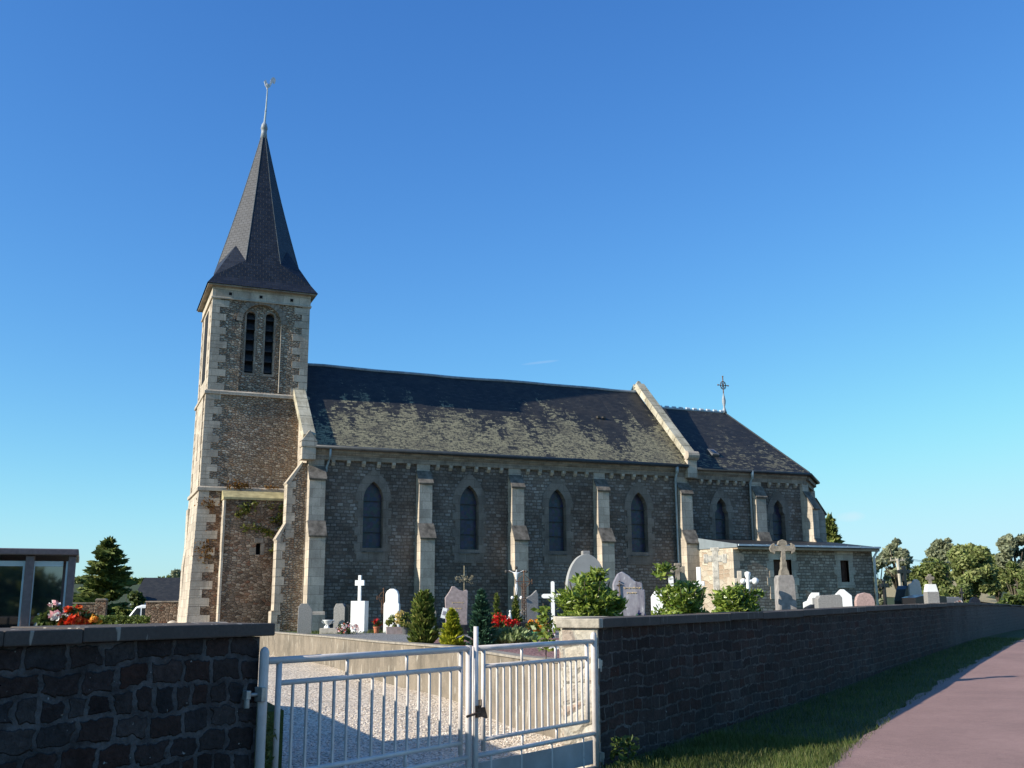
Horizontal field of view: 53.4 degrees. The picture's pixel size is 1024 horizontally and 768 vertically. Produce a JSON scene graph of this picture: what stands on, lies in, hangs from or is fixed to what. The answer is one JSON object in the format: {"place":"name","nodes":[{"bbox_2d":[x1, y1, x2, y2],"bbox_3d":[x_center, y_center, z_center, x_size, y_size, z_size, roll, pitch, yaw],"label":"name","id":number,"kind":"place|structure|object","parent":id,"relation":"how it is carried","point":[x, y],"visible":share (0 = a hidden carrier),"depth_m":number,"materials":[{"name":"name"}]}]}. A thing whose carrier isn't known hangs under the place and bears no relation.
{"place":"outdoors","nodes":[
{"label":"outdoors","id":0,"kind":"place"},
{"bbox_2d":[254,702,283,767],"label":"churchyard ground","id":1,"kind":"structure","parent":0,"point":[270,709],"depth_m":7.81,"materials":[{"name":"grey gravel"}]},
{"bbox_2d":[0,548,78,627],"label":"glass fronted vault","id":2,"kind":"object","parent":1,"relation":"on","point":[34,582],"visible":0.55,"depth_m":9.80,"materials":[{"name":"grey stone"}]},
{"bbox_2d":[55,603,94,624],"bbox_3d":[-3.999,2.160,9.361,0.265,0.282,0.322,-11,-16,39],"label":"orange red bouquet","id":3,"kind":"object","parent":1,"relation":"on","point":[74,617],"visible":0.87,"depth_m":9.31,"materials":[{"name":"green plant"}]},
{"bbox_2d":[255,714,276,767],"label":"pillar weeds","id":4,"kind":"object","parent":1,"relation":"on","point":[269,740],"visible":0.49,"depth_m":7.30,"materials":[{"name":"green plant"}]},
{"bbox_2d":[258,652,563,767],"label":"gravel drive","id":5,"kind":"structure","parent":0,"point":[300,670],"depth_m":15.17,"materials":[{"name":"beige gravel"}]},
{"bbox_2d":[95,598,107,615],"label":"stone pillar","id":6,"kind":"structure","parent":5,"relation":"on","point":[101,606],"depth_m":38.92,"materials":[{"name":"stone"}]},
{"bbox_2d":[99,614,150,623],"bbox_3d":[-13.731,8.593,36.015,1.856,0.892,0.563,0,-12,0],"label":"clipped hedge","id":7,"kind":"object","parent":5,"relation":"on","point":[133,619],"visible":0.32,"depth_m":35.94,"materials":[{"name":"green plant"}]},
{"bbox_2d":[145,601,178,622],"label":"yard wall","id":8,"kind":"structure","parent":5,"relation":"on","point":[162,611],"depth_m":38.91,"materials":[{"name":"stone"}]},
{"bbox_2d":[280,701,563,767],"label":"loose gravel","id":9,"kind":"structure","parent":5,"relation":"on","point":[444,738],"depth_m":13.14,"materials":[{"name":"beige gravel"}]},
{"bbox_2d":[319,631,558,641],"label":"gravel path","id":10,"kind":"structure","parent":0,"point":[392,637],"depth_m":25.06,"materials":[{"name":"grey gravel"}]},
{"bbox_2d":[335,622,360,633],"bbox_3d":[-4.378,6.553,27.100,0.685,0.415,0.512,5,-13,-22],"label":"flower bed","id":11,"kind":"object","parent":10,"relation":"on","point":[342,628],"visible":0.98,"depth_m":27.03,"materials":[{"name":"pink plant"}]},
{"bbox_2d":[371,618,382,632],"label":"potted geranium","id":12,"kind":"object","parent":10,"relation":"on","point":[378,623],"visible":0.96,"depth_m":27.77,"materials":[{"name":"plant"}]},
{"bbox_2d":[386,627,402,633],"bbox_3d":[-3.116,6.579,27.126,0.479,0.210,0.240,2,-12,-10],"label":"planter","id":13,"kind":"object","parent":10,"relation":"on","point":[393,630],"visible":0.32,"depth_m":27.01,"materials":[{"name":"stone"}]},
{"bbox_2d":[385,613,398,626],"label":"clipped bush","id":14,"kind":"object","parent":13,"relation":"in","point":[390,620],"visible":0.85,"depth_m":27.11,"materials":[{"name":"plant"}]},
{"bbox_2d":[394,610,411,633],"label":"golden bush","id":15,"kind":"object","parent":10,"relation":"on","point":[405,628],"visible":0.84,"depth_m":26.61,"materials":[{"name":"plant"}]},
{"bbox_2d":[442,586,469,634],"bbox_3d":[-1.446,5.924,26.609,0.715,1.258,0.815,1,-12,-8],"label":"headstone","id":16,"kind":"object","parent":10,"relation":"on","point":[456,599],"visible":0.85,"depth_m":26.92,"materials":[{"name":"stone"}]},
{"bbox_2d":[505,566,527,616],"bbox_3d":[0.120,5.764,27.168,0.630,1.787,0.145,0,-12,-2],"label":"crucifix","id":17,"kind":"object","parent":10,"relation":"on","point":[516,572],"visible":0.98,"depth_m":27.27,"materials":[{"name":"stone"}]},
{"bbox_2d":[515,571,531,621],"bbox_3d":[0.317,5.758,26.583,0.458,1.751,0.060,3,-13,-14],"label":"lattice iron cross","id":18,"kind":"object","parent":10,"relation":"on","point":[524,589],"visible":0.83,"depth_m":26.64,"materials":[{"name":"grey metal"}]},
{"bbox_2d":[525,590,538,621],"bbox_3d":[0.532,6.103,27.225,0.343,1.145,0.120,3,-13,-14],"label":"headstone","id":19,"kind":"object","parent":10,"relation":"on","point":[531,600],"visible":0.56,"depth_m":27.20,"materials":[{"name":"grey stone"}]},
{"bbox_2d":[525,619,547,633],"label":"orange flowers","id":20,"kind":"object","parent":10,"relation":"on","point":[529,624],"visible":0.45,"depth_m":23.89,"materials":[{"name":"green plant"}]},
{"bbox_2d":[542,581,559,634],"bbox_3d":[0.963,5.302,23.919,0.530,1.313,0.060,-1,-12,4],"label":"white cross","id":21,"kind":"object","parent":10,"relation":"on","point":[551,595],"visible":0.65,"depth_m":23.95,"materials":[{"name":"stone"}]},
{"bbox_2d":[565,551,606,591],"bbox_3d":[1.823,5.142,24.975,1.019,2.062,0.220,2,-12,-10],"label":"round top headstone","id":22,"kind":"object","parent":10,"relation":"on","point":[583,561],"visible":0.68,"depth_m":25.00,"materials":[{"name":"grey stone"}]},
{"bbox_2d":[612,572,644,615],"bbox_3d":[1.857,3.612,16.042,0.507,1.286,0.230,0,-12,-2],"label":"marble headstone","id":23,"kind":"object","parent":10,"relation":"on","point":[628,587],"visible":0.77,"depth_m":16.10,"materials":[{"name":"white stone"}]},
{"bbox_2d":[651,592,663,612],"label":"headstone","id":24,"kind":"object","parent":10,"relation":"on","point":[654,598],"visible":0.06,"depth_m":19.00,"materials":[{"name":"white stone"}]},
{"bbox_2d":[670,563,684,579],"bbox_3d":[3.686,4.802,22.489,0.310,1.660,0.098,-1,-12,2],"label":"stone cross","id":25,"kind":"object","parent":10,"relation":"on","point":[681,569],"visible":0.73,"depth_m":22.59,"materials":[{"name":"grey stone"}]},
{"bbox_2d":[696,567,704,607],"bbox_3d":[3.611,4.261,19.537,0.209,1.472,0.050,-2,-12,7],"label":"white wooden cross","id":26,"kind":"object","parent":10,"relation":"on","point":[698,573],"visible":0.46,"depth_m":19.63,"materials":[{"name":"wood"}]},
{"bbox_2d":[803,593,819,607],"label":"headstone","id":27,"kind":"object","parent":10,"relation":"on","point":[809,600],"visible":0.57,"depth_m":23.42,"materials":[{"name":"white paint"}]},
{"bbox_2d":[812,594,842,607],"bbox_3d":[7.006,5.238,22.928,0.537,0.958,1.350,-1,-12,2],"label":"wide tomb","id":28,"kind":"object","parent":10,"relation":"on","point":[824,601],"visible":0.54,"depth_m":22.34,"materials":[{"name":"grey stone"}]},
{"bbox_2d":[835,589,852,606],"bbox_3d":[8.246,5.683,25.363,0.464,1.102,0.200,-2,-12,9],"label":"headstone","id":29,"kind":"object","parent":10,"relation":"on","point":[846,596],"visible":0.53,"depth_m":25.32,"materials":[{"name":"white stone"}]},
{"bbox_2d":[0,0,1023,578],"label":"sky","id":30,"kind":"structure","parent":0,"point":[815,208],"materials":[{"name":"blue"}]},
{"bbox_2d":[496,622,535,632],"bbox_3d":[0.115,6.203,25.768,1.260,0.340,0.750,3,-13,-14],"label":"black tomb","id":31,"kind":"object","parent":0,"point":[522,624],"visible":0.09,"depth_m":25.48,"materials":[{"name":"stone"}]},
{"bbox_2d":[491,612,520,628],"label":"red flowers","id":32,"kind":"object","parent":31,"relation":"on","point":[502,620],"visible":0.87,"depth_m":25.17,"materials":[{"name":"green plant"}]},
{"bbox_2d":[74,584,1007,727],"bbox_3d":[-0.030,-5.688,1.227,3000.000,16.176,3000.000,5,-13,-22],"label":"ground","id":33,"kind":"structure","parent":0,"point":[890,600],"depth_m":138.14,"materials":[{"name":"green plant"}]},
{"bbox_2d":[72,602,94,624],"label":"wall","id":34,"kind":"structure","parent":33,"relation":"on","point":[89,607],"depth_m":39.96,"materials":[{"name":"stone"}]},
{"bbox_2d":[73,536,136,623],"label":"conifer","id":35,"kind":"object","parent":33,"relation":"on","point":[106,578],"visible":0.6,"depth_m":56.77,"materials":[{"name":"green plant"}]},
{"bbox_2d":[74,575,180,583],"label":"woods","id":36,"kind":"object","parent":33,"relation":"on","point":[78,580],"visible":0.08,"depth_m":222.99,"materials":[{"name":"green plant"}]},
{"bbox_2d":[125,590,146,608],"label":"yellowing bush","id":37,"kind":"object","parent":33,"relation":"on","point":[136,598],"visible":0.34,"depth_m":60.32,"materials":[{"name":"green plant"}]},
{"bbox_2d":[129,605,145,615],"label":"white van","id":38,"kind":"object","parent":33,"relation":"on","point":[139,610],"visible":0.04,"depth_m":44.08,"materials":[{"name":"paint"}]},
{"bbox_2d":[0,622,274,767],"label":"roadside wall","id":39,"kind":"structure","parent":33,"relation":"on","point":[158,695],"depth_m":6.46,"materials":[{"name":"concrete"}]},
{"bbox_2d":[242,626,487,767],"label":"gate leaf","id":40,"kind":"object","parent":39,"relation":"attached to","point":[260,694],"visible":1,"depth_m":8.10,"materials":[{"name":"white paint"}]},
{"bbox_2d":[131,578,180,604],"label":"slate barn","id":41,"kind":"structure","parent":33,"relation":"on","point":[159,589],"depth_m":61.96,"materials":[{"name":"stone"}]},
{"bbox_2d":[170,569,180,577],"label":"distant tree","id":42,"kind":"object","parent":33,"relation":"on","point":[175,573],"visible":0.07,"depth_m":117.94,"materials":[{"name":"green plant"}]},
{"bbox_2d":[255,631,560,737],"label":"retaining wall","id":43,"kind":"structure","parent":33,"relation":"on","point":[279,644],"depth_m":18.11,"materials":[{"name":"concrete"}]},
{"bbox_2d":[553,616,607,736],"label":"gate return wall","id":44,"kind":"structure","parent":33,"relation":"on","point":[561,666],"depth_m":12.88,"materials":[{"name":"beige concrete"}]},
{"bbox_2d":[472,632,604,767],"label":"gate leaf","id":45,"kind":"object","parent":44,"relation":"attached to","point":[583,754],"visible":0.98,"depth_m":9.88,"materials":[{"name":"white paint"}]},
{"bbox_2d":[530,603,555,658],"bbox_3d":[0.443,3.253,13.314,0.366,0.751,0.398,5,-13,-22],"label":"shrub","id":46,"kind":"object","parent":44,"relation":"attached to","point":[543,633],"visible":0.86,"depth_m":13.29,"materials":[{"name":"green plant"}]},
{"bbox_2d":[556,602,1023,767],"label":"churchyard wall","id":47,"kind":"structure","parent":33,"relation":"on","point":[666,680],"depth_m":14.38,"materials":[{"name":"stone"}]},
{"bbox_2d":[872,555,892,604],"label":"tree","id":48,"kind":"object","parent":33,"relation":"on","point":[881,562],"visible":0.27,"depth_m":81.97,"materials":[{"name":"green plant"}]},
{"bbox_2d":[878,537,913,588],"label":"tree","id":49,"kind":"object","parent":33,"relation":"on","point":[892,550],"visible":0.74,"depth_m":86.16,"materials":[{"name":"green plant"}]},
{"bbox_2d":[909,557,953,594],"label":"tree","id":50,"kind":"object","parent":33,"relation":"on","point":[937,569],"visible":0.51,"depth_m":79.69,"materials":[{"name":"green plant"}]},
{"bbox_2d":[924,537,953,577],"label":"tree","id":51,"kind":"object","parent":33,"relation":"on","point":[939,548],"visible":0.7,"depth_m":122.58,"materials":[{"name":"green plant"}]},
{"bbox_2d":[946,542,1000,598],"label":"tree","id":52,"kind":"object","parent":33,"relation":"on","point":[979,575],"visible":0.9,"depth_m":85.56,"materials":[{"name":"green plant"}]},
{"bbox_2d":[987,554,1011,601],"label":"tree","id":53,"kind":"object","parent":33,"relation":"on","point":[1004,588],"visible":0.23,"depth_m":97.44,"materials":[{"name":"green plant"}]},
{"bbox_2d":[995,533,1023,584],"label":"tree","id":54,"kind":"object","parent":33,"relation":"on","point":[1007,545],"visible":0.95,"depth_m":94.28,"materials":[{"name":"green plant"}]},
{"bbox_2d":[997,580,1023,604],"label":"field hedge","id":55,"kind":"object","parent":33,"relation":"on","point":[1014,600],"visible":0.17,"depth_m":64.42,"materials":[{"name":"green plant"}]},
{"bbox_2d":[1000,560,1023,595],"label":"tree","id":56,"kind":"object","parent":33,"relation":"on","point":[1011,572],"visible":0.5,"depth_m":78.41,"materials":[{"name":"green plant"}]},
{"bbox_2d":[599,629,1023,767],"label":"verge","id":57,"kind":"structure","parent":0,"point":[1016,634],"depth_m":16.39,"materials":[{"name":"green plant"}]},
{"bbox_2d":[608,734,640,767],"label":"wall weeds","id":58,"kind":"object","parent":57,"relation":"on","point":[624,745],"depth_m":10.47,"materials":[{"name":"green plant"}]},
{"bbox_2d":[828,638,1023,767],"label":"road","id":59,"kind":"structure","parent":0,"point":[970,716],"depth_m":13.47,"materials":[{"name":"pink asphalt"}]},
{"bbox_2d":[881,580,1015,602],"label":"stubble field","id":60,"kind":"structure","parent":0,"point":[890,591],"depth_m":140.84,"materials":[{"name":"plant"}]},
{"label":"churchyard ground","id":61,"kind":"structure","parent":0,"visible":0},
{"bbox_2d":[297,604,311,633],"bbox_3d":[-5.872,6.649,28.853,0.400,0.830,0.100,2,-12,-10],"label":"headstone","id":62,"kind":"object","parent":61,"relation":"on","point":[304,625],"visible":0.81,"depth_m":28.80,"materials":[{"name":"grey stone"}]},
{"bbox_2d":[320,628,337,633],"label":"urn plinth","id":63,"kind":"structure","parent":61,"relation":"on","point":[328,630],"depth_m":27.47,"materials":[{"name":"beige stone"}]},
{"bbox_2d":[333,604,350,628],"bbox_3d":[-4.905,6.780,29.475,0.454,0.826,0.310,-2,-12,7],"label":"headstone","id":64,"kind":"object","parent":61,"relation":"on","point":[342,613],"visible":0.62,"depth_m":29.36,"materials":[{"name":"grey stone"}]},
{"bbox_2d":[350,575,368,632],"bbox_3d":[-4.285,6.199,28.642,0.414,1.604,0.400,-3,-12,11],"label":"white cross monument","id":65,"kind":"object","parent":61,"relation":"on","point":[359,612],"visible":0.82,"depth_m":28.46,"materials":[{"name":"stone"}]},
{"bbox_2d":[377,588,385,630],"bbox_3d":[-3.679,6.517,29.084,0.389,1.362,0.060,3,-13,-14],"label":"rusty iron cross","id":66,"kind":"object","parent":61,"relation":"on","point":[383,599],"visible":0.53,"depth_m":29.11,"materials":[{"name":"brown metal"}]},
{"bbox_2d":[383,589,399,632],"bbox_3d":[-3.363,6.360,28.504,0.449,1.222,0.140,-2,-12,9],"label":"headstone","id":67,"kind":"object","parent":61,"relation":"on","point":[392,603],"visible":0.77,"depth_m":28.47,"materials":[{"name":"white stone"}]},
{"bbox_2d":[311,627,558,633],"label":"churchyard grass","id":68,"kind":"structure","parent":61,"relation":"on","point":[370,631],"depth_m":28.88,"materials":[{"name":"green plant"}]},
{"bbox_2d":[433,638,558,657],"bbox_3d":[-0.338,4.838,18.623,3.596,0.100,9.923,0,-12,-1],"label":"planting bed","id":69,"kind":"object","parent":61,"relation":"on","point":[532,651],"visible":0.02,"depth_m":16.27,"materials":[{"name":"brown soil"}]},
{"bbox_2d":[406,589,439,643],"bbox_3d":[-1.718,4.635,19.654,0.637,1.345,0.631,5,-13,-22],"label":"green cypress","id":70,"kind":"object","parent":69,"relation":"on","point":[423,618],"visible":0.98,"depth_m":19.54,"materials":[{"name":"green plant"}]},
{"bbox_2d":[438,608,466,644],"bbox_3d":[-1.130,4.654,18.943,0.530,1.003,0.551,5,-13,-22],"label":"golden cypress","id":71,"kind":"object","parent":69,"relation":"on","point":[451,631],"visible":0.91,"depth_m":18.88,"materials":[{"name":"green plant"}]},
{"bbox_2d":[463,588,497,645],"bbox_3d":[-0.568,4.470,18.911,0.688,1.343,0.672,5,-13,-22],"label":"blue cypress","id":72,"kind":"object","parent":69,"relation":"on","point":[481,617],"visible":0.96,"depth_m":18.82,"materials":[{"name":"green plant"}]},
{"bbox_2d":[489,625,538,643],"bbox_3d":[0.032,4.714,19.089,1.090,0.454,0.926,5,-13,-22],"label":"shrub","id":73,"kind":"object","parent":69,"relation":"on","point":[514,634],"visible":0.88,"depth_m":18.86,"materials":[{"name":"green plant"}]},
{"bbox_2d":[490,593,502,618],"bbox_3d":[-0.417,5.969,26.336,0.344,1.142,0.372,-8,-14,31],"label":"dwarf conifer","id":74,"kind":"object","parent":61,"relation":"on","point":[496,602],"visible":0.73,"depth_m":26.35,"materials":[{"name":"green plant"}]},
{"bbox_2d":[177,77,826,631],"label":"church","id":75,"kind":"structure","parent":61,"relation":"on","point":[407,485],"depth_m":34.33,"materials":[{"name":"stone"}]},
{"bbox_2d":[188,539,214,568],"bbox_3d":[-9.630,5.178,31.864,1.003,1.181,0.185,5,-13,-22],"label":"wall plant","id":76,"kind":"object","parent":75,"relation":"attached to","point":[206,548],"depth_m":31.87,"materials":[{"name":"green plant"}]},
{"bbox_2d":[222,479,256,488],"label":"wall plant","id":77,"kind":"object","parent":75,"relation":"on","point":[239,484],"depth_m":32.68,"materials":[{"name":"plant"}]},
{"bbox_2d":[235,500,283,551],"bbox_3d":[-7.794,4.512,32.304,2.008,1.784,0.248,5,-13,-22],"label":"ivy","id":78,"kind":"object","parent":75,"relation":"attached to","point":[245,510],"visible":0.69,"depth_m":32.24,"materials":[{"name":"green plant"}]},
{"bbox_2d":[354,469,391,561],"bbox_3d":[-4.500,4.224,32.727,1.200,2.950,0.328,5,-13,-22],"label":"window","id":79,"kind":"structure","parent":75,"relation":"in","point":[373,494],"depth_m":32.72,"materials":[{"name":"stone"}]},
{"bbox_2d":[452,474,485,562],"bbox_3d":[-1.467,4.473,33.951,1.200,2.950,0.328,5,-13,-22],"label":"window","id":80,"kind":"structure","parent":75,"relation":"in","point":[469,499],"depth_m":33.94,"materials":[{"name":"stone"}]},
{"bbox_2d":[541,478,573,563],"bbox_3d":[1.520,4.717,35.156,1.200,2.950,0.328,5,-13,-22],"label":"window","id":81,"kind":"structure","parent":75,"relation":"in","point":[557,503],"depth_m":35.15,"materials":[{"name":"stone"}]},
{"bbox_2d":[624,481,654,564],"bbox_3d":[4.488,4.960,36.354,1.200,2.950,0.328,5,-13,-22],"label":"window","id":82,"kind":"structure","parent":75,"relation":"in","point":[638,505],"depth_m":36.35,"materials":[{"name":"stone"}]},
{"bbox_2d":[709,487,734,548],"bbox_3d":[7.701,5.073,37.694,1.080,2.500,0.328,5,-13,-22],"label":"window","id":83,"kind":"structure","parent":75,"relation":"in","point":[721,513],"depth_m":37.75,"materials":[{"name":"stone"}]},
{"bbox_2d":[767,490,790,540],"bbox_3d":[10.059,5.266,38.646,1.080,2.500,0.328,5,-13,-22],"label":"window","id":84,"kind":"structure","parent":75,"relation":"in","point":[778,514],"depth_m":38.70,"materials":[{"name":"stone"}]},
{"bbox_2d":[511,595,522,621],"bbox_3d":[0.109,5.996,26.334,0.397,1.082,0.343,5,-13,-22],"label":"dwarf conifer","id":85,"kind":"object","parent":61,"relation":"on","point":[515,612],"visible":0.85,"depth_m":26.31,"materials":[{"name":"green plant"}]},
{"bbox_2d":[548,565,628,631],"bbox_3d":[0.999,3.007,13.281,1.091,1.278,0.847,5,-13,-22],"label":"laurel bush","id":86,"kind":"object","parent":61,"relation":"on","point":[595,596],"visible":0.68,"depth_m":13.16,"materials":[{"name":"green plant"}]},
{"bbox_2d":[651,561,709,614],"bbox_3d":[2.518,3.313,14.984,0.959,1.423,0.881,10,-16,-39],"label":"laurel bush","id":87,"kind":"object","parent":61,"relation":"on","point":[683,597],"visible":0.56,"depth_m":14.87,"materials":[{"name":"green plant"}]},
{"bbox_2d":[703,547,726,608],"bbox_3d":[4.434,4.539,22.033,0.493,1.972,0.148,-2,-12,9],"label":"lichened cross","id":88,"kind":"object","parent":61,"relation":"on","point":[714,558],"visible":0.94,"depth_m":22.10,"materials":[{"name":"stone"}]},
{"bbox_2d":[708,581,766,611],"bbox_3d":[3.762,3.833,16.785,1.079,1.152,0.846,5,-13,-22],"label":"laurel bush","id":89,"kind":"object","parent":61,"relation":"on","point":[739,598],"visible":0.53,"depth_m":16.62,"materials":[{"name":"green plant"}]},
{"bbox_2d":[740,572,758,590],"bbox_3d":[4.356,4.104,18.543,0.329,1.352,0.140,-2,-12,7],"label":"turned white cross","id":90,"kind":"object","parent":61,"relation":"on","point":[748,581],"visible":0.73,"depth_m":18.62,"materials":[{"name":"stone"}]},
{"bbox_2d":[769,539,796,609],"bbox_3d":[5.123,3.909,19.099,0.480,1.960,0.300,0,-12,1],"label":"tall cross monument","id":91,"kind":"object","parent":61,"relation":"on","point":[784,589],"visible":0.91,"depth_m":19.01,"materials":[{"name":"grey stone"}]},
{"bbox_2d":[698,538,880,612],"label":"sacristy","id":92,"kind":"structure","parent":61,"relation":"on","point":[821,569],"depth_m":35.42,"materials":[{"name":"stone"}]},
{"bbox_2d":[766,550,799,598],"bbox_3d":[9.267,6.541,35.003,1.310,1.680,0.230,5,-13,-22],"label":"window","id":93,"kind":"structure","parent":92,"relation":"in","point":[773,566],"depth_m":35.00,"materials":[{"name":"stone"}]},
{"bbox_2d":[834,551,855,587],"bbox_3d":[11.721,6.556,36.034,0.920,1.300,0.230,5,-13,-22],"label":"window","id":94,"kind":"structure","parent":92,"relation":"in","point":[842,582],"depth_m":36.01,"materials":[{"name":"stone"}]},
{"bbox_2d":[825,512,844,543],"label":"spruce","id":95,"kind":"object","parent":61,"relation":"on","point":[832,535],"visible":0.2,"depth_m":61.27,"materials":[{"name":"green plant"}]},
{"bbox_2d":[854,593,874,605],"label":"headstone","id":96,"kind":"object","parent":61,"relation":"on","point":[864,599],"visible":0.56,"depth_m":24.37,"materials":[{"name":"pink stone"}]},
{"bbox_2d":[879,580,888,604],"bbox_3d":[12.908,7.559,35.183,0.328,1.529,0.098,5,-13,-22],"label":"dark cross","id":97,"kind":"object","parent":61,"relation":"on","point":[883,585],"visible":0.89,"depth_m":35.23,"materials":[{"name":"black stone"}]},
{"bbox_2d":[894,566,909,603],"bbox_3d":[15.150,8.098,39.156,0.660,2.128,0.600,3,-13,-14],"label":"dark cross monument","id":98,"kind":"object","parent":61,"relation":"on","point":[901,591],"visible":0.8,"depth_m":39.21,"materials":[{"name":"black stone"}]},
{"bbox_2d":[908,579,921,595],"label":"headstone","id":99,"kind":"object","parent":61,"relation":"on","point":[914,586],"visible":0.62,"depth_m":37.16,"materials":[{"name":"grey stone"}]},
{"bbox_2d":[890,557,945,585],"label":"utility pole","id":100,"kind":"object","parent":61,"relation":"on","point":[898,568],"visible":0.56,"depth_m":59.03,"materials":[{"name":"metal"}]},
{"bbox_2d":[901,595,946,603],"bbox_3d":[14.293,7.817,35.234,1.250,1.032,0.800,3,-13,-14],"label":"dark tomb","id":101,"kind":"object","parent":61,"relation":"on","point":[914,599],"visible":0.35,"depth_m":35.03,"materials":[{"name":"black stone"}]},
{"bbox_2d":[923,574,939,603],"bbox_3d":[13.713,7.061,33.243,0.380,1.676,0.380,-1,-12,3],"label":"white cross pedestal","id":102,"kind":"object","parent":61,"relation":"on","point":[931,593],"visible":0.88,"depth_m":33.17,"materials":[{"name":"grey stone"}]},
{"bbox_2d":[947,597,961,602],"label":"grave kerb","id":103,"kind":"structure","parent":61,"relation":"on","point":[952,599],"depth_m":39.82,"materials":[{"name":"grey stone"}]},
{"bbox_2d":[939,583,973,602],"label":"hedge","id":104,"kind":"object","parent":61,"relation":"on","point":[951,591],"visible":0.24,"depth_m":75.97,"materials":[{"name":"green plant"}]},
{"bbox_3d":[-5.598,3.913,12.312,3.812,2.000,11.950,5,-13,-22],"label":"drive side wall","id":105,"kind":"object","parent":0,"visible":0},
{"bbox_2d":[31,600,69,625],"bbox_3d":[-4.214,2.146,9.359,0.372,0.314,0.266,5,-13,-22],"label":"mixed bouquet","id":106,"kind":"object","parent":105,"relation":"on","point":[52,616],"visible":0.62,"depth_m":9.32,"materials":[{"name":"pink plant"}]},
{"bbox_2d":[84,613,103,624],"bbox_3d":[-3.851,2.183,9.351,0.156,0.151,0.170,-8,-14,31],"label":"faded bouquet","id":107,"kind":"object","parent":105,"relation":"on","point":[95,620],"visible":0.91,"depth_m":9.33,"materials":[{"name":"orange plant"}]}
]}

